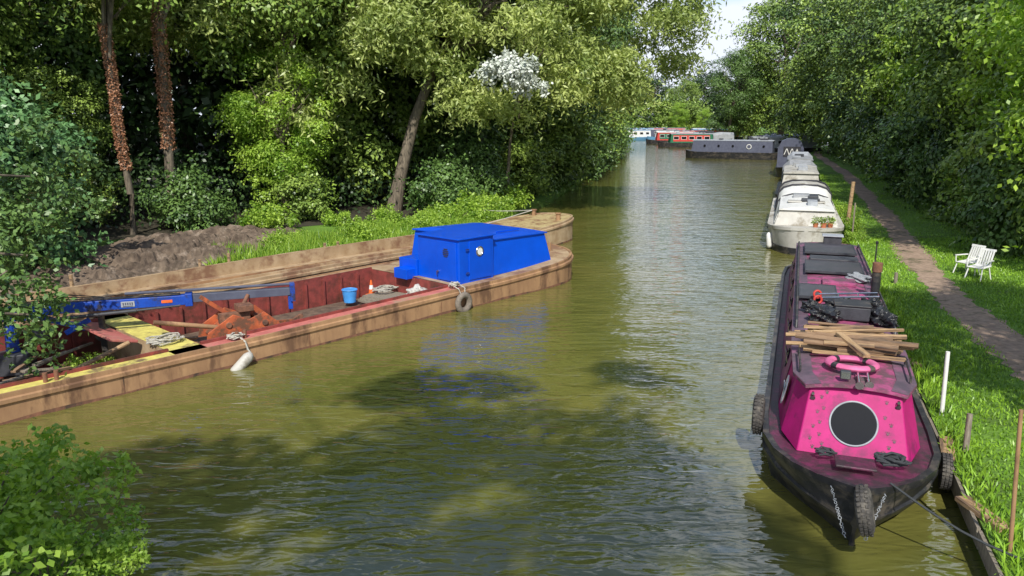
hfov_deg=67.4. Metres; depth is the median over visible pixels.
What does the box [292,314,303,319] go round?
scrap steel
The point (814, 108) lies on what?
broadleaf tree
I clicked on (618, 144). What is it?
bush
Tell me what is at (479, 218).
bush
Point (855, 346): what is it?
wooden plank
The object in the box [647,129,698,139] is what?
narrowboat
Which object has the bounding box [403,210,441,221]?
bush
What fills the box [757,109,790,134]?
bush
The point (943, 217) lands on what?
bush
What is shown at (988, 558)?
canal edging
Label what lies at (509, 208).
bush
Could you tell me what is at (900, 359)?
wooden plank
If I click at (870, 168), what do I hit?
bush
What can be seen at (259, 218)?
bush
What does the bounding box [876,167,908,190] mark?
bush
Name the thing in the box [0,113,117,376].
overhanging tree
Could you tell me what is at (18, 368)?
wooden plank
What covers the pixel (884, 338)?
wooden plank
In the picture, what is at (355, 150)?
broadleaf tree
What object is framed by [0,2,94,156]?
broadleaf tree
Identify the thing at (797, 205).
cabin cruiser
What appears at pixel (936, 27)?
broadleaf tree
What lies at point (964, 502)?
loose board
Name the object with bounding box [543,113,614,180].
bush
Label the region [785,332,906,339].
wooden plank
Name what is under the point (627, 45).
broadleaf tree
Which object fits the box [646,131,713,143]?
narrowboat
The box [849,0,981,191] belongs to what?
broadleaf tree
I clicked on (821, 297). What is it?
hand trolley
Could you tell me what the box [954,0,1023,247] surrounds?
broadleaf tree
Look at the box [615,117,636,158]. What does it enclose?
bush
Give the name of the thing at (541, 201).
ground
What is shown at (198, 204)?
bush
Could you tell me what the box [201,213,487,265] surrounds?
reeds and weeds
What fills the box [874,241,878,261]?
aerial pole
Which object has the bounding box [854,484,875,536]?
tyre
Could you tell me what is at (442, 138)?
broadleaf tree
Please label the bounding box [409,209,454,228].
bush
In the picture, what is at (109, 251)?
earth mound
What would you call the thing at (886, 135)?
bush
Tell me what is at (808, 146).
narrowboat
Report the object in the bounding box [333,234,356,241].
bush
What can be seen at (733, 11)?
sky
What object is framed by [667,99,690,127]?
broadleaf tree
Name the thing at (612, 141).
bush
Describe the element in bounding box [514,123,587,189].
bush
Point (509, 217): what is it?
mooring rope
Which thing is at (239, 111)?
broadleaf tree
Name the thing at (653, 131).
narrowboat
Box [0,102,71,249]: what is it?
bush
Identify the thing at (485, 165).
bush
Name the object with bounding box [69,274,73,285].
timber post
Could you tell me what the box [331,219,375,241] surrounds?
bush
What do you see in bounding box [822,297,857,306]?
bin bag
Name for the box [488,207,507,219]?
bush
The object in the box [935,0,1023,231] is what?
broadleaf tree
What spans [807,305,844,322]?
bin bag
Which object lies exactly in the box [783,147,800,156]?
cover window
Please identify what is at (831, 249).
solar panel
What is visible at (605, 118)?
broadleaf tree
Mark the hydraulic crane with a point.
(167, 299)
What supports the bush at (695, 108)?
on the ground at (541, 201)
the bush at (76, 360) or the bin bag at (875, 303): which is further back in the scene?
the bush at (76, 360)
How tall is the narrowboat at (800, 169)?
2.450 m
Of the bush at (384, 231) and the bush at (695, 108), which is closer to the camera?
the bush at (384, 231)
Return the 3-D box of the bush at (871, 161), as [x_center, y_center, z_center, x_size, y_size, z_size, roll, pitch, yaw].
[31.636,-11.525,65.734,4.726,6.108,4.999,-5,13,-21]
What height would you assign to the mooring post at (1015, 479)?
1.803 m
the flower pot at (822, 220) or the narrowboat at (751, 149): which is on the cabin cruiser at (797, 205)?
the flower pot at (822, 220)
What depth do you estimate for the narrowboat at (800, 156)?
52.18 m
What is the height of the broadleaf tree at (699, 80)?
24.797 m
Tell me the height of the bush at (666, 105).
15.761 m
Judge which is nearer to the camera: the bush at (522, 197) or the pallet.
the pallet
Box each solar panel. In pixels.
[799,283,837,298]
[804,242,856,255]
[805,259,864,274]
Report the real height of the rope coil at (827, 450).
0.091 m
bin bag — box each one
[800,299,821,310]
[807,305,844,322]
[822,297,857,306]
[861,298,882,309]
[869,306,899,326]
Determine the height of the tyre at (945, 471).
0.446 m
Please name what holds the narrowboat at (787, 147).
on the water
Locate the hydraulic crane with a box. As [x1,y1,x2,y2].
[0,282,295,376]
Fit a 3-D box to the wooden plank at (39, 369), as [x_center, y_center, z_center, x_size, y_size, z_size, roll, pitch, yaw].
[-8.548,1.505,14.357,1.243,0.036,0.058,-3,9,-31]
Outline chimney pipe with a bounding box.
[868,262,882,299]
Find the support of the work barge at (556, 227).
on the water
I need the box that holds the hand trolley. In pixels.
[813,290,878,302]
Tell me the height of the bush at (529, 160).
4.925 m
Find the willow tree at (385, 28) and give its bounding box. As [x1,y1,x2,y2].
[44,0,737,210]
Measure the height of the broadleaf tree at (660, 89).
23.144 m
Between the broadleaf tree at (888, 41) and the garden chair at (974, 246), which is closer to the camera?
the garden chair at (974, 246)
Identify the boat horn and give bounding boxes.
[855,371,873,389]
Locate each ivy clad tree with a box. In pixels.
[1,0,209,234]
[150,0,176,226]
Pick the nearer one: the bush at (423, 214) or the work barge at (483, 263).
the work barge at (483, 263)
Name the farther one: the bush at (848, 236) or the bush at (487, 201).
the bush at (487, 201)
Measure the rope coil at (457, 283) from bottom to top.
0.122 m
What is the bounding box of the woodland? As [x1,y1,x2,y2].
[24,0,791,172]
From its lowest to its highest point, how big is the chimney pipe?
0.660 m
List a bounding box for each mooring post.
[846,182,854,222]
[852,203,855,230]
[893,272,897,283]
[939,351,949,415]
[962,413,972,451]
[1007,409,1023,552]
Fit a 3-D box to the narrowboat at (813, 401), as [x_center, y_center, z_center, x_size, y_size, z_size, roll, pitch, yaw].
[6.143,0.824,14.722,2.110,1.867,14.998,5,13,20]
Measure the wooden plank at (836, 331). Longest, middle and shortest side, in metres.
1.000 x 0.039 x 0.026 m
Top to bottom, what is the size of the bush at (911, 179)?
6.037 m
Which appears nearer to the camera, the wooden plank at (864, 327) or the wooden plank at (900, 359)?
the wooden plank at (900, 359)
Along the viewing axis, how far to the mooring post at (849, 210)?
30.91 m
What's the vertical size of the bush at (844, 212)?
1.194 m
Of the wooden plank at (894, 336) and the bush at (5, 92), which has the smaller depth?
the wooden plank at (894, 336)
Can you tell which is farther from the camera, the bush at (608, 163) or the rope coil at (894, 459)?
the bush at (608, 163)
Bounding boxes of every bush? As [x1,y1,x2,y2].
[0,62,90,216]
[0,96,113,281]
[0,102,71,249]
[0,417,142,575]
[0,440,73,502]
[0,484,153,575]
[0,499,73,575]
[60,351,113,370]
[134,151,238,233]
[234,199,300,228]
[257,233,292,249]
[261,165,336,223]
[262,231,286,240]
[272,226,308,238]
[320,208,360,226]
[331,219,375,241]
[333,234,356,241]
[342,217,379,228]
[365,203,404,223]
[368,227,392,238]
[378,215,415,230]
[395,141,489,214]
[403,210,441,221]
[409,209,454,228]
[411,204,448,216]
[417,208,449,220]
[428,195,477,220]
[444,124,518,205]
[448,188,507,218]
[467,215,486,222]
[471,205,505,222]
[475,190,516,215]
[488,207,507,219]
[491,184,533,212]
[495,133,558,203]
[503,128,576,195]
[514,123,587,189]
[534,131,590,183]
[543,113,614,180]
[582,129,620,176]
[589,124,620,172]
[603,128,617,166]
[604,130,630,164]
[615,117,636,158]
[624,113,638,138]
[626,100,656,127]
[646,93,693,128]
[681,95,713,129]
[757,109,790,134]
[822,136,840,156]
[828,138,847,159]
[833,200,862,216]
[834,142,851,160]
[834,206,859,222]
[840,142,868,167]
[841,217,865,232]
[842,228,869,243]
[843,141,864,164]
[852,142,881,168]
[859,143,879,172]
[866,131,892,179]
[873,111,905,175]
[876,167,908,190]
[878,108,934,198]
[894,120,951,204]
[902,89,979,210]
[917,143,973,222]
[926,157,995,235]
[939,122,1023,257]
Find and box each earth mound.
[0,261,155,295]
[14,241,172,274]
[94,238,244,272]
[104,224,304,246]
[204,234,271,251]
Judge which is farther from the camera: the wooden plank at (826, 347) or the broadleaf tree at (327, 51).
the broadleaf tree at (327, 51)
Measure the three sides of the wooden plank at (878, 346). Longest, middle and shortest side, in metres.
1.273 x 0.087 x 0.047 m
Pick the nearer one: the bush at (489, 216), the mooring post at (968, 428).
the mooring post at (968, 428)
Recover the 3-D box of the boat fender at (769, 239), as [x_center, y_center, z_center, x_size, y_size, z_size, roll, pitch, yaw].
[9.098,-1.699,27.169,0.200,0.550,0.200,-5,12,1]
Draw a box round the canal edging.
[916,388,1003,575]
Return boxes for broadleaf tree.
[0,0,86,95]
[0,0,154,151]
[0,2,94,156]
[0,47,127,224]
[13,2,310,204]
[151,0,394,209]
[151,18,444,198]
[199,32,342,216]
[236,1,465,206]
[337,2,534,194]
[363,0,585,179]
[475,2,626,187]
[514,9,637,168]
[580,4,641,164]
[587,0,647,160]
[611,11,640,128]
[619,10,637,134]
[625,30,644,141]
[631,67,672,127]
[662,77,707,129]
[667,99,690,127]
[686,60,730,126]
[695,107,711,127]
[699,39,769,133]
[720,0,815,139]
[721,50,793,139]
[762,0,860,153]
[764,0,844,139]
[782,0,826,82]
[788,0,869,153]
[797,0,879,161]
[822,0,897,160]
[828,0,911,165]
[833,0,940,175]
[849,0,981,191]
[857,0,944,191]
[875,0,1017,214]
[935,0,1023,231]
[935,0,1023,235]
[938,0,1023,251]
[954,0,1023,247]
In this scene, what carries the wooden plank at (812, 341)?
on the wooden plank at (900, 359)
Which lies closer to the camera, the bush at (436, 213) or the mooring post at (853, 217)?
the mooring post at (853, 217)
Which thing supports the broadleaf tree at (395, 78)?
on the woodland ground at (146, 230)
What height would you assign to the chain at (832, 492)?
0.535 m
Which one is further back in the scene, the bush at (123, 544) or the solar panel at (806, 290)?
the solar panel at (806, 290)
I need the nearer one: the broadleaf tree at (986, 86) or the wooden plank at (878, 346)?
the wooden plank at (878, 346)
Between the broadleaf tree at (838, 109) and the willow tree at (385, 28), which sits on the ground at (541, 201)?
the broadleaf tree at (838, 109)
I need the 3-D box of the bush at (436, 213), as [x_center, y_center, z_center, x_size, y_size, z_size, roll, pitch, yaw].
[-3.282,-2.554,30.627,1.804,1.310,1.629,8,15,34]
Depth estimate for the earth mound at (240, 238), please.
24.76 m
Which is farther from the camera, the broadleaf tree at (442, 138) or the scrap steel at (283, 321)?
the broadleaf tree at (442, 138)
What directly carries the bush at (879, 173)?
on the ground at (541, 201)
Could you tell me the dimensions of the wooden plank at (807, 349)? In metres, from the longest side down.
1.048 x 0.045 x 0.040 m
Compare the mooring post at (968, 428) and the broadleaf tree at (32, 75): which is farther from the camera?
the broadleaf tree at (32, 75)
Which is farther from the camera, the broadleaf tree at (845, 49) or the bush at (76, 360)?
the broadleaf tree at (845, 49)
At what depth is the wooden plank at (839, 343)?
10.18 m
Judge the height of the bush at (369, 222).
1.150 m
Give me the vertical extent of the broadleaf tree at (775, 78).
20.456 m
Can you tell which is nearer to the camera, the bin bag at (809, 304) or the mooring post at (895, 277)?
the bin bag at (809, 304)
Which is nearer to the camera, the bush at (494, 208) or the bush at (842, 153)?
the bush at (494, 208)
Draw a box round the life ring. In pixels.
[824,355,879,372]
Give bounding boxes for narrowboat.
[634,128,675,136]
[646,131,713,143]
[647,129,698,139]
[654,127,684,129]
[658,132,733,147]
[679,130,734,138]
[685,138,777,159]
[691,128,722,129]
[697,129,742,139]
[748,135,823,152]
[762,241,940,545]
[763,133,799,135]
[775,138,803,177]
[775,160,819,197]
[787,152,813,161]
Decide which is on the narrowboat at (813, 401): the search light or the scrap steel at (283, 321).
the search light
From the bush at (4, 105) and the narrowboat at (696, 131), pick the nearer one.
the bush at (4, 105)
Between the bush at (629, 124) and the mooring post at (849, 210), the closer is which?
the mooring post at (849, 210)
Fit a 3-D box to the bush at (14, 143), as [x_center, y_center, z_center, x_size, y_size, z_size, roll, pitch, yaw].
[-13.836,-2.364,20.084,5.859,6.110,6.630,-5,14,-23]
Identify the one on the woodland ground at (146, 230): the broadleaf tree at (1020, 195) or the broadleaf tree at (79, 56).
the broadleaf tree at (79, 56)
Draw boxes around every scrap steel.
[185,336,197,339]
[277,319,294,322]
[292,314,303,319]
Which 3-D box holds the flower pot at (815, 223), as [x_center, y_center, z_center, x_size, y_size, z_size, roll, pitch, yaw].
[10.348,-2.267,26.152,0.383,0.442,0.391,-6,14,-26]
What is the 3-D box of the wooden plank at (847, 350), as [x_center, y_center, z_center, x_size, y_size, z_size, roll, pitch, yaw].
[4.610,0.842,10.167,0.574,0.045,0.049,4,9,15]
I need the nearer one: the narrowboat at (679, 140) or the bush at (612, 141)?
the bush at (612, 141)
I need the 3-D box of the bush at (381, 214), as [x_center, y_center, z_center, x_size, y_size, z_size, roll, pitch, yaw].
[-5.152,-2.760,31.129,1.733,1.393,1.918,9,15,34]
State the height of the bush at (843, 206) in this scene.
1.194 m
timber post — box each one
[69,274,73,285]
[227,253,230,261]
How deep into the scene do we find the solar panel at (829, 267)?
16.09 m
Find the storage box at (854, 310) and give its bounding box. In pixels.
[833,298,871,321]
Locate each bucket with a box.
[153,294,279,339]
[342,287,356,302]
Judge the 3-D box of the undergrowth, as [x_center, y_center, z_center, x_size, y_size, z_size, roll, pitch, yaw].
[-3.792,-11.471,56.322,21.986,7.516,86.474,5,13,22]
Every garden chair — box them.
[952,244,985,275]
[964,248,996,281]
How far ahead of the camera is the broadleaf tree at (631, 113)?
144.86 m
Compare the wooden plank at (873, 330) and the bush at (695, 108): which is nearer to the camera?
the wooden plank at (873, 330)
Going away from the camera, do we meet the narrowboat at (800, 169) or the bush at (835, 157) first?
the narrowboat at (800, 169)
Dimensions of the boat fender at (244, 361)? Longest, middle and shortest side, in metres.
0.550 x 0.200 x 0.200 m
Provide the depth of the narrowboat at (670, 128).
202.10 m
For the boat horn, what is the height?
0.102 m
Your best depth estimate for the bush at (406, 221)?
28.68 m
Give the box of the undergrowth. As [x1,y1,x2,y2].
[1,68,603,236]
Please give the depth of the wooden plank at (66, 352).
14.44 m
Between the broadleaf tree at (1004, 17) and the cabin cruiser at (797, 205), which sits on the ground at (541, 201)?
the broadleaf tree at (1004, 17)
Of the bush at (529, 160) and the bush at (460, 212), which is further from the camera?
the bush at (529, 160)
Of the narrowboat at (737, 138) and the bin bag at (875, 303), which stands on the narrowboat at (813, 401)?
the bin bag at (875, 303)
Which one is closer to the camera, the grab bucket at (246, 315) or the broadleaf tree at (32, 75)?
the grab bucket at (246, 315)
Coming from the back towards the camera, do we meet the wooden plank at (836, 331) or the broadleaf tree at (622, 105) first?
the broadleaf tree at (622, 105)
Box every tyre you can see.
[455,292,471,311]
[751,394,764,434]
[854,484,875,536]
[938,452,952,489]
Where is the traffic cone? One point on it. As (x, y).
(370, 287)
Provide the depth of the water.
11.12 m
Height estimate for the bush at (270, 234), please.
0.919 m
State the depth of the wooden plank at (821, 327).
11.12 m
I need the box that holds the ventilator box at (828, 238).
[822,233,843,243]
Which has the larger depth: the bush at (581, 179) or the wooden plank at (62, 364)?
the bush at (581, 179)
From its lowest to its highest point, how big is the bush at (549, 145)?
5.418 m
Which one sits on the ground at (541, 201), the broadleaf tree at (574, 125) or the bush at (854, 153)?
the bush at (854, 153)
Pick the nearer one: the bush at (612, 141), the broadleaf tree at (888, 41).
the broadleaf tree at (888, 41)
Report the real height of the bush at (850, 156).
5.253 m
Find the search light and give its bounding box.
[840,369,850,379]
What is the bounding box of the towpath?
[813,151,1023,380]
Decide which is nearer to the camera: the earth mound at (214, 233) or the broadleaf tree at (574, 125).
the earth mound at (214, 233)
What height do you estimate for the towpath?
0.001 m
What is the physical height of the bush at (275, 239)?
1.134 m
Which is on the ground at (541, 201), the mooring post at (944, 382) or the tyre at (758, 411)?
the mooring post at (944, 382)
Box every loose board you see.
[908,357,921,367]
[938,435,955,460]
[955,496,1008,532]
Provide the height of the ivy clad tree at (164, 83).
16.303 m
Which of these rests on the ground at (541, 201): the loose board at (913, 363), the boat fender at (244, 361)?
the loose board at (913, 363)
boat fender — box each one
[230,352,253,370]
[766,232,771,247]
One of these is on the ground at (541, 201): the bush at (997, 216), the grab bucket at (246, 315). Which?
the bush at (997, 216)
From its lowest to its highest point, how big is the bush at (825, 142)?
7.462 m
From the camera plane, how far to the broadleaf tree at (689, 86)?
233.82 m
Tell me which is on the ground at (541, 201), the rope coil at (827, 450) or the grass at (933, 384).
the grass at (933, 384)
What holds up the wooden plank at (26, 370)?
in the work barge at (483, 263)
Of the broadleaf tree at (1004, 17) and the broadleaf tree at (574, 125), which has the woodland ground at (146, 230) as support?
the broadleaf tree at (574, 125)
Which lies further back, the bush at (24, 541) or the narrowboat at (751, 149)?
the narrowboat at (751, 149)
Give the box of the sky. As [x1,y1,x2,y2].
[5,0,818,114]
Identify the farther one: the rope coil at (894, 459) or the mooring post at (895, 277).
the mooring post at (895, 277)
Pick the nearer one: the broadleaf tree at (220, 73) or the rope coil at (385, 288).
the rope coil at (385, 288)
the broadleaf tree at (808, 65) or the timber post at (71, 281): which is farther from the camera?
the broadleaf tree at (808, 65)
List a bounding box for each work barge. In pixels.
[0,209,573,330]
[0,223,573,424]
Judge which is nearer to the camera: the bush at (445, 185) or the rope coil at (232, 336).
the rope coil at (232, 336)
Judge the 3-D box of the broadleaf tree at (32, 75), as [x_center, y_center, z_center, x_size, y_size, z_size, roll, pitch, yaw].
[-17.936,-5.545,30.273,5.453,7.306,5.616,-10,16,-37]
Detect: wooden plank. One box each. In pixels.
[0,375,23,383]
[2,364,79,380]
[10,355,38,372]
[16,366,65,372]
[21,351,64,372]
[32,342,93,365]
[50,356,88,367]
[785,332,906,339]
[786,341,913,350]
[789,331,892,339]
[795,332,898,351]
[799,345,900,354]
[803,325,883,333]
[803,338,896,355]
[803,347,886,360]
[807,332,918,348]
[808,321,887,328]
[810,328,903,332]
[812,349,905,361]
[813,330,866,333]
[824,340,874,347]
[829,325,873,328]
[829,347,893,356]
[835,332,870,357]
[837,348,883,355]
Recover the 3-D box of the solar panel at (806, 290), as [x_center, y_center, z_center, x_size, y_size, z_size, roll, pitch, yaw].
[5.547,0.058,13.938,0.645,0.045,1.125,5,13,20]
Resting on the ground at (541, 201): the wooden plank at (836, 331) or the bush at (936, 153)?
the bush at (936, 153)
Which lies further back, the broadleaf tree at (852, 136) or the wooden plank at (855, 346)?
the broadleaf tree at (852, 136)
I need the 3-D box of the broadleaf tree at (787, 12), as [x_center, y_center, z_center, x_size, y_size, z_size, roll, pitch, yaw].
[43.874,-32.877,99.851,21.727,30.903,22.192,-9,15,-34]
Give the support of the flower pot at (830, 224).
on the cabin cruiser at (797, 205)
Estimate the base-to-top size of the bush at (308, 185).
3.448 m
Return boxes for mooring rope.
[240,337,251,352]
[487,210,531,223]
[890,483,1023,560]
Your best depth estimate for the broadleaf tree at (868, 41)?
50.83 m
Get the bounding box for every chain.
[830,485,845,537]
[864,494,886,540]
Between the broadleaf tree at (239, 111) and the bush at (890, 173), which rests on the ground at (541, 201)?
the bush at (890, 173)
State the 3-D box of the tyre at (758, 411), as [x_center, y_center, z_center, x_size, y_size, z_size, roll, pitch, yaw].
[3.317,1.699,10.340,0.150,0.544,0.542,5,13,20]
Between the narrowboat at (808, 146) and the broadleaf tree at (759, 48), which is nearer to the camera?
the narrowboat at (808, 146)
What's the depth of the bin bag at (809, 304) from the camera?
12.65 m
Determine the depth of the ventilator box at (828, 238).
19.40 m
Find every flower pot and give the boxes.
[810,215,819,227]
[817,216,831,227]
[827,216,836,227]
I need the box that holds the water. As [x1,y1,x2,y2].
[0,135,987,575]
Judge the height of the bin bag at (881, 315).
0.258 m
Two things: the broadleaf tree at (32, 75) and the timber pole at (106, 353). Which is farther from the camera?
the broadleaf tree at (32, 75)
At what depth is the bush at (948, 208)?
29.16 m
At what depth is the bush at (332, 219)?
30.79 m
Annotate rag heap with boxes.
[844,272,871,282]
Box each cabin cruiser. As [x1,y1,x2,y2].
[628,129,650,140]
[767,179,843,254]
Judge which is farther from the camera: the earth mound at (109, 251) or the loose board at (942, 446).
the earth mound at (109, 251)
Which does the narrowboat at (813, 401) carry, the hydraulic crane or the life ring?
the life ring
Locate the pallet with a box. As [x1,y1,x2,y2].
[358,290,405,302]
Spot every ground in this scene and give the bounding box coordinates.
[1,121,1023,575]
[70,134,551,241]
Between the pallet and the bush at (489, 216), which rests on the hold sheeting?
the pallet
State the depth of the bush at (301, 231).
26.45 m
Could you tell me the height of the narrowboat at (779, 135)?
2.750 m
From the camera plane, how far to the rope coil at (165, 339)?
14.15 m
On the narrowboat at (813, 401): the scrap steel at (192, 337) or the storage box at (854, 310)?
the storage box at (854, 310)
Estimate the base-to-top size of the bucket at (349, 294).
0.332 m
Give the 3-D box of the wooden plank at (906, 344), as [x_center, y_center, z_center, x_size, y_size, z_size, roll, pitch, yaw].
[4.705,0.696,10.353,1.375,0.080,0.080,6,-14,30]
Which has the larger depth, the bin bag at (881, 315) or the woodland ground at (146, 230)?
the woodland ground at (146, 230)
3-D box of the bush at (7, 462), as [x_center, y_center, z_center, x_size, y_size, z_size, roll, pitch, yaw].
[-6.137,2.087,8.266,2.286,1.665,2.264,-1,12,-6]
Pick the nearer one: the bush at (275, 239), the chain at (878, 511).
the chain at (878, 511)
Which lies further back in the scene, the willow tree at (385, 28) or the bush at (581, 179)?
the bush at (581, 179)
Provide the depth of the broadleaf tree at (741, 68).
145.46 m
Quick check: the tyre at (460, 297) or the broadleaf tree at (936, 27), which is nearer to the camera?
the tyre at (460, 297)
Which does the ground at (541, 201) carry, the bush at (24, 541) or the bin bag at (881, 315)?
the bush at (24, 541)
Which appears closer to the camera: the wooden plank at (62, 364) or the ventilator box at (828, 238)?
the wooden plank at (62, 364)
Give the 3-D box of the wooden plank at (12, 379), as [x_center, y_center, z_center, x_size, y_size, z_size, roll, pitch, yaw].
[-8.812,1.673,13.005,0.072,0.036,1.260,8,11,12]
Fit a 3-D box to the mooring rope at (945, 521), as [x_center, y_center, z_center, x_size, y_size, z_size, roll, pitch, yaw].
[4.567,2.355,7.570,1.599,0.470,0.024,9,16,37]
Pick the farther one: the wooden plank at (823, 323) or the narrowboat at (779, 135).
the narrowboat at (779, 135)
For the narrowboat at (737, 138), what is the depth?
168.63 m
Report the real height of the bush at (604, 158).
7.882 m
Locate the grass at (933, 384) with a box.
[819,173,1023,575]
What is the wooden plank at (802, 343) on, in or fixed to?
on the wooden plank at (826, 347)
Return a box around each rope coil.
[145,332,184,345]
[226,332,244,339]
[372,285,398,291]
[448,281,459,286]
[814,446,837,455]
[874,451,911,466]
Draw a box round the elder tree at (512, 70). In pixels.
[469,39,552,195]
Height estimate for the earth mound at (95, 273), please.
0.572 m
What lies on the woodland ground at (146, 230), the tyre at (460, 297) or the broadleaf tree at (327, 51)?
the broadleaf tree at (327, 51)
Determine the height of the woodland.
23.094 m
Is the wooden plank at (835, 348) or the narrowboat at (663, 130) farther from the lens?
the narrowboat at (663, 130)
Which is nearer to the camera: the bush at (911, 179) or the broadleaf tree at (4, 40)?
the broadleaf tree at (4, 40)
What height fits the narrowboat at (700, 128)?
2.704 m
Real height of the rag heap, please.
0.146 m
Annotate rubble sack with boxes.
[406,284,426,293]
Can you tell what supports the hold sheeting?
on the work barge at (483, 263)
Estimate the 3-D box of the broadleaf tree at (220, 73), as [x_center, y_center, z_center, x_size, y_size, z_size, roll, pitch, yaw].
[-11.639,-14.027,42.122,16.461,22.318,16.725,0,12,1]
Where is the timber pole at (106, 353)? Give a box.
[72,340,129,368]
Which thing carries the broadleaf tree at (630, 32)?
on the woodland ground at (146, 230)
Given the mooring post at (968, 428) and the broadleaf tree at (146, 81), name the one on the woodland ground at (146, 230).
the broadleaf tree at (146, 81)
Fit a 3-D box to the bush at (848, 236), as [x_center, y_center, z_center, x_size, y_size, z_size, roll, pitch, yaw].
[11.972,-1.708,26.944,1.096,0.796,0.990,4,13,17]
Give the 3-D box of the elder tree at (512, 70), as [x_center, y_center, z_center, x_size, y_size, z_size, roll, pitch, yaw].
[-0.048,-6.800,33.586,3.417,7.699,6.496,0,12,0]
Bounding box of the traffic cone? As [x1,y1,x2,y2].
[368,280,373,293]
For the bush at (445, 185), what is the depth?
33.25 m
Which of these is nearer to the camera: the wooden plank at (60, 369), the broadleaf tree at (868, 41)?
the wooden plank at (60, 369)
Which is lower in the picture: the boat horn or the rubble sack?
the boat horn
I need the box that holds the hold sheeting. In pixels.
[180,298,365,343]
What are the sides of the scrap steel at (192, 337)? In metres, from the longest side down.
0.317 x 0.078 x 0.036 m
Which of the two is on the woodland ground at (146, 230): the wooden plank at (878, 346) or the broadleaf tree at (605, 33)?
the broadleaf tree at (605, 33)
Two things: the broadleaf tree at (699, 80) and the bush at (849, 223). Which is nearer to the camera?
the bush at (849, 223)
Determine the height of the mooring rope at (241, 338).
0.303 m
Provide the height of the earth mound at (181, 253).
0.744 m
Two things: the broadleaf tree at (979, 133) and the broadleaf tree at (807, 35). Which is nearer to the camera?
the broadleaf tree at (979, 133)
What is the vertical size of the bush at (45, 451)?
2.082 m
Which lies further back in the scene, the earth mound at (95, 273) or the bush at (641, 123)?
the bush at (641, 123)
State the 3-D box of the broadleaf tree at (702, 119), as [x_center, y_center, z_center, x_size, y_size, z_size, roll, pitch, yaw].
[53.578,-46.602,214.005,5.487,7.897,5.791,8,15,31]
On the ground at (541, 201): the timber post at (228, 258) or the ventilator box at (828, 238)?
the timber post at (228, 258)
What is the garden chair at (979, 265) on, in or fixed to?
on the ground at (541, 201)
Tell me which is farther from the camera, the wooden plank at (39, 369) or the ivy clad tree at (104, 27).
the ivy clad tree at (104, 27)

